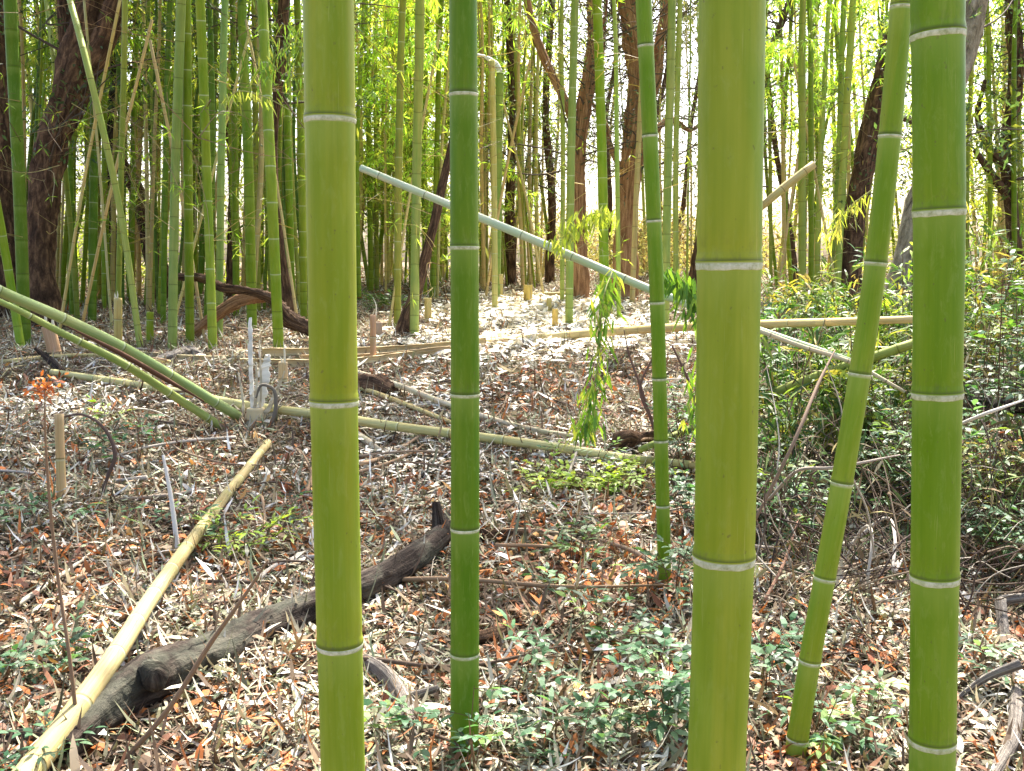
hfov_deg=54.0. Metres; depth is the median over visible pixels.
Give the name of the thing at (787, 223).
bamboo culm
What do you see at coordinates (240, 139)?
bamboo culm
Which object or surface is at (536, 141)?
bamboo culm
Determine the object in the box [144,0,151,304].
bamboo culm
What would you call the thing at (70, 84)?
tree
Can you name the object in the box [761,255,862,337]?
shrub
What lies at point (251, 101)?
bamboo culm
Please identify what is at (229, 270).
tree
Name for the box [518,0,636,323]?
bamboo culm
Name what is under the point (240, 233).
bamboo culm
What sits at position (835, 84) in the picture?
bamboo culm
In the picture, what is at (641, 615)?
seedling
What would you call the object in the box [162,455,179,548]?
dry stick
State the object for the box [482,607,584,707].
seedling
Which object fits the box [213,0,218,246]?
bamboo culm
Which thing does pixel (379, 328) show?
bamboo stump
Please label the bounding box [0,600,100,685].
seedling
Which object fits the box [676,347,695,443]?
leaf spray
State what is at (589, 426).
leaf spray
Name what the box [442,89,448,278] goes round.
bamboo culm
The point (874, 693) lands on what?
seedling
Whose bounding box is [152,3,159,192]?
bamboo culm
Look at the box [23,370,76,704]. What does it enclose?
sapling
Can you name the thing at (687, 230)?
bamboo culm
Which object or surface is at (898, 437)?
shrub
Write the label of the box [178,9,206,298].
bamboo culm
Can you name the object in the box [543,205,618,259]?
leaf spray
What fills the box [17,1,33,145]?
bamboo culm
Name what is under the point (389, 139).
bamboo culm
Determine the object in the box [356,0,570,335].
bamboo culm
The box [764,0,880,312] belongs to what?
bamboo culm
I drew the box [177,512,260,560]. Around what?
seedling
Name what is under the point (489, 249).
bamboo culm
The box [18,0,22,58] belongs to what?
bamboo culm
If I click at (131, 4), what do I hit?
bamboo culm
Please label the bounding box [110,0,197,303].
bamboo culm
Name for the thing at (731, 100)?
bamboo culm
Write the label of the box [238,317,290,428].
shattered stump
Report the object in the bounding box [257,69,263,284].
bamboo culm
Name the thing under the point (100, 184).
bamboo culm
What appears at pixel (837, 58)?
bamboo culm
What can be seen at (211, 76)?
bamboo culm
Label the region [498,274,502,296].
bamboo stump
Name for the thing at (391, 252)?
bamboo culm
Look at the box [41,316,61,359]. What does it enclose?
bamboo stump
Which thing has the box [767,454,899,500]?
dead vine
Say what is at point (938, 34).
bamboo culm
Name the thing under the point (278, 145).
bamboo culm
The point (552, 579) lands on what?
seedling
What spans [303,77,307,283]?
bamboo culm
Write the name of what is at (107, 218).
bamboo culm
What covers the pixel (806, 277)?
shrub
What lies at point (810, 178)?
bamboo culm
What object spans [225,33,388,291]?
bamboo culm
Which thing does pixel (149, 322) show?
bamboo stump
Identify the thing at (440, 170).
bamboo culm
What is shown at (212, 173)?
bamboo culm
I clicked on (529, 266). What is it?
bamboo culm
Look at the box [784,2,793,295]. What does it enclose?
bamboo culm
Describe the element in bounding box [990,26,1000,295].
bamboo culm
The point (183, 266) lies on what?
bamboo culm
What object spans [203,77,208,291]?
bamboo culm
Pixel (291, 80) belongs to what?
bamboo culm
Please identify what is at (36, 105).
bamboo culm
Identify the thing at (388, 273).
bamboo culm
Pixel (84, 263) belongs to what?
bamboo culm
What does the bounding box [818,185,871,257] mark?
leaf spray
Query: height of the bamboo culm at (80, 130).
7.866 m
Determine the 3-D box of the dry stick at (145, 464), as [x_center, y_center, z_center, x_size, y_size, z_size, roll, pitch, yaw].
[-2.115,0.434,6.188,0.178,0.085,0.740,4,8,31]
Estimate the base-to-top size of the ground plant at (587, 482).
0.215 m
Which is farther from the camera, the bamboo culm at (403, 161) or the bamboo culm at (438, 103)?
the bamboo culm at (403, 161)
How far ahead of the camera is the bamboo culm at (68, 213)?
13.27 m
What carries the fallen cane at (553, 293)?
on the ground
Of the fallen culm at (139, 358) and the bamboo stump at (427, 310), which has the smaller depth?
the fallen culm at (139, 358)
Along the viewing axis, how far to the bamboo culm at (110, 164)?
9.95 m
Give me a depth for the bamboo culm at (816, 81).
21.64 m
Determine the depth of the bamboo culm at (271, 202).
9.64 m
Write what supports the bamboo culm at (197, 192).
on the ground
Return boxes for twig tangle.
[603,280,1023,638]
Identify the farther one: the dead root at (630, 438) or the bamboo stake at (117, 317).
the bamboo stake at (117, 317)
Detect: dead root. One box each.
[34,346,65,370]
[364,654,439,764]
[607,424,688,452]
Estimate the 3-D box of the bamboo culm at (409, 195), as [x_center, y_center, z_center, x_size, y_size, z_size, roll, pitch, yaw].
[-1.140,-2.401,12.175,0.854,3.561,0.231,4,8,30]
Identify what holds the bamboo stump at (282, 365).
on the ground
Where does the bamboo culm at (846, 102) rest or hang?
on the ground
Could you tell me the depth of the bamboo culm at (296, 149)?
18.03 m
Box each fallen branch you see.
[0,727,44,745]
[479,528,541,541]
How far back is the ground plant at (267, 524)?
4.74 m
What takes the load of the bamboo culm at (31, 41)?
on the ground
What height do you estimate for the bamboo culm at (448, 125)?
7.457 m
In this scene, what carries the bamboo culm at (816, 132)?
on the ground
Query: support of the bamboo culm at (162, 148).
on the ground
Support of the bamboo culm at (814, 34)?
on the ground
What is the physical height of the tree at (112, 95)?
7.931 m
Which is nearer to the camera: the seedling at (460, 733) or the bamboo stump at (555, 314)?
the seedling at (460, 733)
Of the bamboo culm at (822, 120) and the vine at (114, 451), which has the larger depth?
the bamboo culm at (822, 120)
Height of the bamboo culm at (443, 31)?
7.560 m
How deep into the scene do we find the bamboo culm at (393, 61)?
19.48 m
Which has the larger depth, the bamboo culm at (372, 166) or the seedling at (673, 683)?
the bamboo culm at (372, 166)
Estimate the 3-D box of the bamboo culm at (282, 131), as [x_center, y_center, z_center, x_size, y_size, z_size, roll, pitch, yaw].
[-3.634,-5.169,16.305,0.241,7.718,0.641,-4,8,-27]
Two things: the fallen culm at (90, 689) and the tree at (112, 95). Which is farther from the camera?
the tree at (112, 95)
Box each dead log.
[178,273,308,335]
[194,292,270,337]
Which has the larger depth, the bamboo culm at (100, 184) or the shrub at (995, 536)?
the bamboo culm at (100, 184)
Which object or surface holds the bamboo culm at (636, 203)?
on the ground
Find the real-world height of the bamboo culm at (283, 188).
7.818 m
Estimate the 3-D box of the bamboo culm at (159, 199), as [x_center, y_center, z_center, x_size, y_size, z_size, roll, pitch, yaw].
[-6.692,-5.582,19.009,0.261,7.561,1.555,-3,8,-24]
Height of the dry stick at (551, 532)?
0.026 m
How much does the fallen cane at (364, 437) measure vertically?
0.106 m
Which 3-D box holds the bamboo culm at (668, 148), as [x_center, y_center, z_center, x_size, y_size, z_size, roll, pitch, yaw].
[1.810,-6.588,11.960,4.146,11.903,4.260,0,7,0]
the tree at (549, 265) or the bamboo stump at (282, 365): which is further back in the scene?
the tree at (549, 265)
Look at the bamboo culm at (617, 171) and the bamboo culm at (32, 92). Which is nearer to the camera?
the bamboo culm at (617, 171)
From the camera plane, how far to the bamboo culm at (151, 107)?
15.41 m
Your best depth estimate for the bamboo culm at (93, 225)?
13.24 m
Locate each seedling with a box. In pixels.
[0,487,106,536]
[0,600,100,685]
[0,698,105,770]
[42,402,128,463]
[76,410,169,466]
[114,501,222,532]
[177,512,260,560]
[273,486,312,523]
[364,690,437,770]
[414,686,518,770]
[479,703,568,767]
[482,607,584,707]
[507,661,688,747]
[515,546,613,607]
[526,514,602,541]
[536,431,626,472]
[537,557,654,639]
[576,621,690,744]
[583,591,692,666]
[607,515,693,604]
[651,461,694,524]
[749,631,898,770]
[750,611,836,689]
[778,668,908,757]
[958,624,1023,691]
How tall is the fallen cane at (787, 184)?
0.382 m
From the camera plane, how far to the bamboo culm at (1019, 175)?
17.87 m
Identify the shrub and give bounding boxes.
[645,378,762,473]
[687,428,877,547]
[758,326,903,474]
[759,295,854,395]
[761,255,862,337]
[773,265,912,371]
[801,312,911,474]
[811,389,997,522]
[847,242,981,399]
[871,411,1023,529]
[891,245,1023,398]
[891,249,1023,472]
[961,480,1023,581]
[965,195,1023,376]
[969,424,1021,506]
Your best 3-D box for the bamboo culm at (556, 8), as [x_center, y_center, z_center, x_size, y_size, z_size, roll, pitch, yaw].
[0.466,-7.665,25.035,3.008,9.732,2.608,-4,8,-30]
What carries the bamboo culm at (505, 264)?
on the ground
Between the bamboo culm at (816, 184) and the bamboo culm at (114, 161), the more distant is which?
the bamboo culm at (114, 161)
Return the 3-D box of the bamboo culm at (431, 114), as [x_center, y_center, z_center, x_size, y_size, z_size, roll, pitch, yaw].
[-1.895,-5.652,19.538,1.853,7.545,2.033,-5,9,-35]
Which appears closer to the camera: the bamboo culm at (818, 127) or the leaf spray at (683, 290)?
the leaf spray at (683, 290)
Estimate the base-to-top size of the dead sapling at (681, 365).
0.572 m
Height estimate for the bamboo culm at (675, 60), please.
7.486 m
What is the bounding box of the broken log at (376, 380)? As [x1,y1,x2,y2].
[358,373,398,397]
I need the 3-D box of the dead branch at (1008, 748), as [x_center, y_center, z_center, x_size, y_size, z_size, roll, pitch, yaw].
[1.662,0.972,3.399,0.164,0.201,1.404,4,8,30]
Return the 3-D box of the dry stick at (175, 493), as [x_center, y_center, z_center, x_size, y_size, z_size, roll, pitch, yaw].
[-1.766,0.571,5.653,0.825,0.080,0.159,-5,9,-36]
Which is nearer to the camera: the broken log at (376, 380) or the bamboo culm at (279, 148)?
the broken log at (376, 380)
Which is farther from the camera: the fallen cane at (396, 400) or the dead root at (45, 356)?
the dead root at (45, 356)
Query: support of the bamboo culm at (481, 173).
on the ground
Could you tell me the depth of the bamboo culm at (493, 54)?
23.52 m
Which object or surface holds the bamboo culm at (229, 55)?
on the ground
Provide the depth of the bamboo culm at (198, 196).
19.82 m
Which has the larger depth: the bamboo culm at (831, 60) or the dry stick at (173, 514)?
the bamboo culm at (831, 60)
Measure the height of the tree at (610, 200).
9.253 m
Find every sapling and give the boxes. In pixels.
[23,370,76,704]
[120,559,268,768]
[624,330,653,429]
[639,358,652,419]
[671,345,695,412]
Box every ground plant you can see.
[79,394,131,422]
[193,494,312,556]
[358,287,407,310]
[501,449,687,500]
[529,501,612,570]
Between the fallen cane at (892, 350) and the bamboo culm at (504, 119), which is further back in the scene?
the bamboo culm at (504, 119)
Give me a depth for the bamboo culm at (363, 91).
22.55 m
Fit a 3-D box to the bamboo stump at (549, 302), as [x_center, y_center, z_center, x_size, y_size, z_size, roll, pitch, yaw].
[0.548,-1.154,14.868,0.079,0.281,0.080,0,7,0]
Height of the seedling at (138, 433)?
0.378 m
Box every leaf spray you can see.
[216,91,289,117]
[238,5,302,100]
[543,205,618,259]
[561,268,627,451]
[663,266,696,338]
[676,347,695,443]
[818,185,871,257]
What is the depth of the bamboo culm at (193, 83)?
15.06 m
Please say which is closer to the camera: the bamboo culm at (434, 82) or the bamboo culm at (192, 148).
the bamboo culm at (192, 148)
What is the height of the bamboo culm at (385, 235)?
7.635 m
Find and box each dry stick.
[4,537,112,615]
[65,540,235,583]
[77,565,164,646]
[114,441,203,469]
[120,469,262,501]
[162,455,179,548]
[236,555,313,598]
[506,528,575,536]
[638,469,690,521]
[755,544,793,567]
[756,350,835,520]
[764,521,797,600]
[837,546,907,570]
[958,659,1022,698]
[962,399,1023,424]
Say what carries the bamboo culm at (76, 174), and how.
on the ground
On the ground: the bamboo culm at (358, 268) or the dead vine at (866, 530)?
the bamboo culm at (358, 268)
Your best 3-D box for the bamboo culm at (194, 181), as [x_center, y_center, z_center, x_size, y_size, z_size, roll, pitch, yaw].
[-5.977,-5.752,18.211,2.323,8.274,2.082,0,7,0]
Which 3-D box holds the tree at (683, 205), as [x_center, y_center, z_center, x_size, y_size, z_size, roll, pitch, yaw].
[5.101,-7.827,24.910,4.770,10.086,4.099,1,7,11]
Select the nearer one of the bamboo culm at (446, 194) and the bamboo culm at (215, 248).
the bamboo culm at (215, 248)
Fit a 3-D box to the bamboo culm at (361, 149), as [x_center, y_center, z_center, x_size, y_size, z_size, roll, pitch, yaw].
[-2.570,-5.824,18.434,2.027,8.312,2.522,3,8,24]
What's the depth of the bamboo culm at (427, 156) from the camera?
22.50 m
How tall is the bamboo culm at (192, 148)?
8.446 m
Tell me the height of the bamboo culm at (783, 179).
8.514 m
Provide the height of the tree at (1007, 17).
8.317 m
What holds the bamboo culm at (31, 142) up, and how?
on the ground
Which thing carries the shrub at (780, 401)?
on the ground
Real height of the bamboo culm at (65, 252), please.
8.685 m
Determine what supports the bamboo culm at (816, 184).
on the ground
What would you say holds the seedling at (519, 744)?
on the ground
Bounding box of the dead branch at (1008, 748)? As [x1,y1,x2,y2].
[988,592,1023,770]
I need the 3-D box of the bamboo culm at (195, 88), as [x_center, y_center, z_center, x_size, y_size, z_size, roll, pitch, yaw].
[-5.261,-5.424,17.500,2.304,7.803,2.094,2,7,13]
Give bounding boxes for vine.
[64,413,117,503]
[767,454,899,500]
[839,525,879,596]
[849,517,904,572]
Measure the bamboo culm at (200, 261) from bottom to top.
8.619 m
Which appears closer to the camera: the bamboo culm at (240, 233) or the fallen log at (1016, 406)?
the fallen log at (1016, 406)
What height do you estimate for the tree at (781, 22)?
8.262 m
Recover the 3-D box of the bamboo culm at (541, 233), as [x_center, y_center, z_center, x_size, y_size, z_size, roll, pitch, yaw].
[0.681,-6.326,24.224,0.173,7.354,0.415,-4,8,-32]
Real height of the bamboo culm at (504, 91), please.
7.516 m
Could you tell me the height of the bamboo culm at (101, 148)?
8.709 m
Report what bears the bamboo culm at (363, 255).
on the ground
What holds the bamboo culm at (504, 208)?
on the ground
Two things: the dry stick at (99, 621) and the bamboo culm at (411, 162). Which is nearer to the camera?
the dry stick at (99, 621)
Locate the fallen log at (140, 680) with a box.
[56,501,450,764]
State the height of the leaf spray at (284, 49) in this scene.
0.643 m
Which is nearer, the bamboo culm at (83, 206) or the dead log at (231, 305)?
the dead log at (231, 305)
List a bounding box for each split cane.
[141,351,299,360]
[240,347,450,366]
[262,337,485,355]
[299,346,449,358]
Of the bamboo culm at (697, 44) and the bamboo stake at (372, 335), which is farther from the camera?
the bamboo culm at (697, 44)
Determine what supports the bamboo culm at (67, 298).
on the ground
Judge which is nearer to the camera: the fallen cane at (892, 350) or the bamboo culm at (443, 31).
the fallen cane at (892, 350)
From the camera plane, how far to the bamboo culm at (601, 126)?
13.12 m
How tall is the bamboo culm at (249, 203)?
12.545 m
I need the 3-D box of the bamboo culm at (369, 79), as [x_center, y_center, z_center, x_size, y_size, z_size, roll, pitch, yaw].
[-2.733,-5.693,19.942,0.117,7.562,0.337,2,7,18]
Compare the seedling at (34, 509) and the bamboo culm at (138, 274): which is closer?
the seedling at (34, 509)
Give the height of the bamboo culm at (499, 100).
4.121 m
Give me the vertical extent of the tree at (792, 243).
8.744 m
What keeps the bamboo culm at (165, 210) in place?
on the ground
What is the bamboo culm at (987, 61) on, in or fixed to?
on the ground
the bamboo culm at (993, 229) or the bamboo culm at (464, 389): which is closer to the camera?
the bamboo culm at (464, 389)
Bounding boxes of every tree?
[0,0,166,316]
[0,0,197,330]
[23,0,207,303]
[26,13,168,299]
[107,1,292,298]
[115,0,406,311]
[393,137,449,336]
[423,0,567,285]
[478,0,624,282]
[478,0,695,299]
[537,0,697,299]
[541,0,695,252]
[605,0,697,204]
[621,0,769,269]
[635,0,874,293]
[676,0,873,295]
[764,1,1023,307]
[835,0,1023,340]
[966,0,1023,298]
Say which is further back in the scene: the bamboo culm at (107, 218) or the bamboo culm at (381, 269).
the bamboo culm at (381, 269)
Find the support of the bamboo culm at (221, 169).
on the ground
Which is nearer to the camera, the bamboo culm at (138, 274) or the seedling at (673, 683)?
the seedling at (673, 683)
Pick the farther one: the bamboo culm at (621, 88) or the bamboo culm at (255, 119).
the bamboo culm at (621, 88)
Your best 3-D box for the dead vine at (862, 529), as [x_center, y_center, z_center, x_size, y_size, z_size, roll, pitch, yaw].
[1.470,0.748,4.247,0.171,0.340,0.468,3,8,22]
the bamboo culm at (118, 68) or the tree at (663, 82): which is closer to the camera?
the bamboo culm at (118, 68)
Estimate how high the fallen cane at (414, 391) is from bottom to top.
0.294 m
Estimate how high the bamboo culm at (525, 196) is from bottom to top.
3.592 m
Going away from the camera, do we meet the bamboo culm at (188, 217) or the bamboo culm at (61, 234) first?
the bamboo culm at (188, 217)
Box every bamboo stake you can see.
[54,413,66,512]
[114,291,122,340]
[370,298,376,366]
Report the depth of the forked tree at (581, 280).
17.09 m
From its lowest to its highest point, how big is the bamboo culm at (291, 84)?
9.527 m
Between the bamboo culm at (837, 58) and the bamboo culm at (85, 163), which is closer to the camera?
the bamboo culm at (85, 163)
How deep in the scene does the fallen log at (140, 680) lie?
3.55 m
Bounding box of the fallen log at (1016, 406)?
[963,394,1023,414]
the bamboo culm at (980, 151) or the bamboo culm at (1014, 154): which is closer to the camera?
the bamboo culm at (1014, 154)
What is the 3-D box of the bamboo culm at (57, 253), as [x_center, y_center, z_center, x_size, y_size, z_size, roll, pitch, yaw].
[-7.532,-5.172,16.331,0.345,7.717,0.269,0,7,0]
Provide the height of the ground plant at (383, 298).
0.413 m
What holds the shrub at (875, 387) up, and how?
on the ground
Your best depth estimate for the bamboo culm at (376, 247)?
19.36 m
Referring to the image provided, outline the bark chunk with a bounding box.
[479,626,510,644]
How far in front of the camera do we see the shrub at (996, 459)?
5.21 m
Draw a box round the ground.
[0,262,1023,770]
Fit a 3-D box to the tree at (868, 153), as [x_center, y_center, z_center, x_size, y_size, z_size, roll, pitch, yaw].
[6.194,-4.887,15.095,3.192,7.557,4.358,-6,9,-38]
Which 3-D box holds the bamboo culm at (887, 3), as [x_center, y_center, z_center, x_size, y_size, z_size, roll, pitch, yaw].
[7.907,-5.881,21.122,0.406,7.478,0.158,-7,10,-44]
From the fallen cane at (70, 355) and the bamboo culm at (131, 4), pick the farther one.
the bamboo culm at (131, 4)
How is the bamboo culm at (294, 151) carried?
on the ground
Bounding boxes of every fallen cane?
[0,353,170,363]
[358,370,603,441]
[358,387,450,423]
[358,431,381,452]
[420,290,643,301]
[638,339,911,452]
[760,329,904,392]
[763,161,815,209]
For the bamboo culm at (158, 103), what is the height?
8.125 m
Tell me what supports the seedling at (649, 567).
on the ground
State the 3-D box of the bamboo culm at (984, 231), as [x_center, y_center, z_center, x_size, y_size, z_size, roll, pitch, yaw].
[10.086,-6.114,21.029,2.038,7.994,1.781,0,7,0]
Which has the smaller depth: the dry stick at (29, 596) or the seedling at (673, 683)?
the seedling at (673, 683)
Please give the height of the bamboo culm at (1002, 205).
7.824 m
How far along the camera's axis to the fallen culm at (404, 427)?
6.46 m
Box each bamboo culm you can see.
[0,0,79,319]
[0,0,109,344]
[0,20,86,316]
[0,94,181,352]
[12,0,216,348]
[17,0,98,234]
[17,0,161,303]
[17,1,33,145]
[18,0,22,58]
[18,0,26,176]
[20,0,56,123]
[20,1,79,140]
[20,4,149,298]
[21,6,51,124]
[21,8,84,171]
[21,61,114,300]
[25,0,166,306]
[25,37,50,147]
[26,5,40,201]
[26,42,85,282]
[28,25,143,185]
[34,6,44,141]
[35,0,46,110]
[38,0,43,125]
[40,0,51,117]
[43,21,141,233]
[45,25,169,238]
[49,0,170,311]
[55,0,61,284]
[58,0,121,328]
[58,178,64,294]
[59,52,160,308]
[65,0,75,306]
[67,0,305,347]
[73,0,199,307]
[74,191,78,294]
[76,0,174,279]
[76,0,251,351]
[76,189,85,241]
[78,19,153,336]
[80,103,89,305]
[81,0,172,298]
[82,29,193,237]
[83,0,112,328]
[84,112,88,248]
[88,32,140,323]
[95,0,241,297]
[97,12,146,284]
[101,17,179,256]
[101,71,110,307]
[107,0,216,324]
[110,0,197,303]
[111,0,197,308]
[118,0,294,330]
[124,0,244,249]
[124,183,126,289]
[125,89,127,204]
[126,0,218,294]
[127,5,229,292]
[128,0,225,212]
[128,0,243,317]
[129,0,228,337]
[129,0,244,317]
[136,0,241,301]
[136,11,151,294]
[141,0,229,298]
[141,7,242,272]
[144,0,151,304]
[147,84,159,241]
[148,40,205,340]
[150,0,161,310]
[150,2,249,261]
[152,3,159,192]
[157,0,173,314]
[158,105,161,235]
[162,1,264,309]
[168,0,302,240]
[177,30,250,315]
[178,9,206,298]
[183,0,303,343]
[192,0,274,310]
[192,0,305,223]
[196,0,302,208]
[198,114,199,254]
[199,126,202,288]
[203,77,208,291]
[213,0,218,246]
[214,0,304,347]
[214,52,217,276]
[216,0,302,259]
[218,12,245,278]
[219,44,358,299]
[225,6,296,219]
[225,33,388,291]
[228,0,367,318]
[238,0,250,176]
[238,36,303,195]
[241,202,244,285]
[242,0,303,296]
[245,19,297,313]
[255,0,263,282]
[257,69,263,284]
[263,0,271,311]
[263,157,270,306]
[271,99,281,308]
[272,43,285,211]
[282,3,289,259]
[282,91,296,299]
[289,32,299,308]
[295,0,392,231]
[297,1,414,252]
[303,0,364,770]
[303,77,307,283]
[354,0,379,272]
[354,0,506,325]
[354,1,432,285]
[354,1,435,236]
[355,0,364,298]
[355,0,405,272]
[355,0,412,288]
[355,0,421,291]
[355,0,449,296]
[355,1,409,289]
[355,3,393,277]
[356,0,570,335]
[363,12,434,239]
[364,1,433,282]
[369,0,373,235]
[371,0,449,294]
[374,14,397,287]
[377,0,449,230]
[379,2,449,239]
[380,0,449,296]
[380,13,449,242]
[381,1,449,275]
[384,0,516,285]
[384,3,388,293]
[386,2,392,284]
[388,30,440,325]
[389,211,393,280]
[391,0,398,213]
[398,6,409,284]
[403,9,449,261]
[404,0,410,273]
[406,0,533,288]
[409,46,414,287]
[431,0,557,284]
[433,1,535,281]
[436,49,448,296]
[439,111,449,164]
[440,106,448,280]
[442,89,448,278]
[447,0,552,282]
[449,0,479,768]
[477,0,536,264]
[477,0,565,283]
[477,1,485,267]
[477,1,541,227]
[477,6,504,245]
[477,53,503,296]
[478,0,570,282]
[479,1,485,290]
[485,60,530,295]
[486,12,490,215]
[488,0,490,180]
[488,0,609,316]
[488,0,640,301]
[488,6,569,276]
[488,28,529,265]
[489,59,497,307]
[490,0,517,281]
[490,1,499,255]
[492,0,507,285]
[494,0,582,276]
[494,2,569,253]
[501,0,503,273]
[502,3,546,243]
[503,99,544,295]
[516,0,524,289]
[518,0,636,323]
[520,59,555,281]
[521,21,535,288]
[523,3,531,284]
[525,0,635,317]
[534,1,540,285]
[540,11,543,272]
[593,0,696,323]
[609,29,618,264]
[618,8,623,121]
[629,80,641,303]
[635,0,670,587]
[639,0,769,310]
[641,163,647,272]
[659,3,661,216]
[674,0,677,95]
[686,0,690,281]
[686,1,691,262]
[687,0,765,770]
[694,3,697,241]
[762,0,857,305]
[762,2,831,287]
[763,0,839,297]
[764,0,817,297]
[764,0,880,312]
[765,0,905,302]
[776,60,815,304]
[777,14,791,277]
[778,0,899,292]
[778,1,859,215]
[779,0,911,309]
[784,0,910,767]
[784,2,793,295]
[790,44,841,309]
[791,0,820,213]
[791,0,872,232]
[793,5,797,239]
[805,34,807,201]
[806,1,811,256]
[813,0,898,229]
[814,2,816,195]
[814,22,820,261]
[814,25,847,237]
[816,0,910,245]
[826,10,856,275]
[828,2,903,256]
[830,0,836,197]
[831,0,902,268]
[831,1,853,171]
[846,2,858,145]
[851,50,974,208]
[862,179,872,263]
[869,11,911,228]
[885,0,888,27]
[908,0,966,770]
[965,65,1023,290]
[966,0,1023,299]
[970,0,1023,281]
[970,18,1023,277]
[970,69,978,273]
[978,0,1023,291]
[980,0,1023,264]
[986,0,1023,246]
[986,105,997,288]
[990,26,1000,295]
[1001,3,1006,283]
[1020,113,1023,252]
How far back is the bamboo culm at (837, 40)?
18.61 m
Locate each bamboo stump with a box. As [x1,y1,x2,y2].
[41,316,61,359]
[146,312,153,344]
[278,341,287,386]
[376,322,382,339]
[424,298,431,323]
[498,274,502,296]
[523,285,532,301]
[547,298,551,310]
[552,309,557,325]
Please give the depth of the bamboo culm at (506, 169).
16.54 m
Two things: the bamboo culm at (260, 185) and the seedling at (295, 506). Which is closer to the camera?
the seedling at (295, 506)
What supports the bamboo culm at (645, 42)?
on the ground
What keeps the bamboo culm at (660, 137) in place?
on the ground
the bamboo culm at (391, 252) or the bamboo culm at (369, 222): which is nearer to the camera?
the bamboo culm at (369, 222)
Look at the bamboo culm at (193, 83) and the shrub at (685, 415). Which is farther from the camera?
the bamboo culm at (193, 83)
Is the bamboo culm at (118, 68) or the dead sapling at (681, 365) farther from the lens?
the bamboo culm at (118, 68)
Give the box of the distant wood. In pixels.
[18,0,1023,287]
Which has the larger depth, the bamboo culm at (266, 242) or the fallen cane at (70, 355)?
the bamboo culm at (266, 242)
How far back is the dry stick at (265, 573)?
4.47 m
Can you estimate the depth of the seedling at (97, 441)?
6.08 m
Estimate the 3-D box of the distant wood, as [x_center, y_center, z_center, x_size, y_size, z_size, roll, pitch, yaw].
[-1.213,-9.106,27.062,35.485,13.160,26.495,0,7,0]
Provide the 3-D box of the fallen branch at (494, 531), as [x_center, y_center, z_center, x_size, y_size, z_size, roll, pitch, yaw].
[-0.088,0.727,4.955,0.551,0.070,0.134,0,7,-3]
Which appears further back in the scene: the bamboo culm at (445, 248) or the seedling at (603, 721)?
the bamboo culm at (445, 248)
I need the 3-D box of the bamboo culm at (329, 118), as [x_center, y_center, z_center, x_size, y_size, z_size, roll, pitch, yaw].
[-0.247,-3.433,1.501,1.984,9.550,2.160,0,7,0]
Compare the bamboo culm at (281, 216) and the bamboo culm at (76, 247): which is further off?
the bamboo culm at (76, 247)
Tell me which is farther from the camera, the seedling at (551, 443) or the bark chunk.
the seedling at (551, 443)
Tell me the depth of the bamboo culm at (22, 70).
14.74 m
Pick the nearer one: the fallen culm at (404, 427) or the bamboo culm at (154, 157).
the fallen culm at (404, 427)
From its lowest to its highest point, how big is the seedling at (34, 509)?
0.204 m
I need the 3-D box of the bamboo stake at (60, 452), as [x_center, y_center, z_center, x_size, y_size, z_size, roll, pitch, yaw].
[-2.407,0.419,5.359,0.060,0.540,0.052,0,7,0]
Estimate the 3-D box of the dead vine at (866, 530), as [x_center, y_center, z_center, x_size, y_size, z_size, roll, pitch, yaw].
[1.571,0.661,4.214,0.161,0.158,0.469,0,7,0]
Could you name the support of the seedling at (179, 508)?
on the ground
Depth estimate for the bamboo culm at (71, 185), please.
13.70 m
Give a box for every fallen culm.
[0,285,241,419]
[0,298,230,429]
[12,439,271,770]
[49,369,689,466]
[359,165,850,359]
[486,316,912,343]
[670,461,830,483]
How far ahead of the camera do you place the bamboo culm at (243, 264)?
18.24 m
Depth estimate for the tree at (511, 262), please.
20.69 m
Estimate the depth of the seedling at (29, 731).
2.93 m
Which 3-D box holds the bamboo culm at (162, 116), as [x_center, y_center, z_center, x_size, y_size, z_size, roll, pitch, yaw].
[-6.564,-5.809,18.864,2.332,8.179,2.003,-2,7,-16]
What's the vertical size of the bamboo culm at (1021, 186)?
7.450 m
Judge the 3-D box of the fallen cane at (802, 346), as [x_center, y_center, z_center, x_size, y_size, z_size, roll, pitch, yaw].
[1.662,-0.141,5.306,0.800,0.346,0.089,1,7,7]
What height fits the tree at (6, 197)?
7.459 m
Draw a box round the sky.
[26,0,1023,261]
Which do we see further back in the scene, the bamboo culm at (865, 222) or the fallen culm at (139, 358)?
the bamboo culm at (865, 222)
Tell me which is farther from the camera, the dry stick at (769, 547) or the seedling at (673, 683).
the dry stick at (769, 547)
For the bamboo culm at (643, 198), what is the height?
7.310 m
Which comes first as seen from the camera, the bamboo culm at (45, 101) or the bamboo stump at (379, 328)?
the bamboo stump at (379, 328)
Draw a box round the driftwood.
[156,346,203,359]
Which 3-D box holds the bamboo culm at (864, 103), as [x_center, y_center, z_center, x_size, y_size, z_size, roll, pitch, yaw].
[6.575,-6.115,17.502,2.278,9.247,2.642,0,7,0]
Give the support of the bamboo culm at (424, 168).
on the ground
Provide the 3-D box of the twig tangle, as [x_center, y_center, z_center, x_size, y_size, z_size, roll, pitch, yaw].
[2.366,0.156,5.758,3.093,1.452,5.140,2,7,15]
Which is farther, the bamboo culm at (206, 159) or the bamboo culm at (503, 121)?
the bamboo culm at (503, 121)

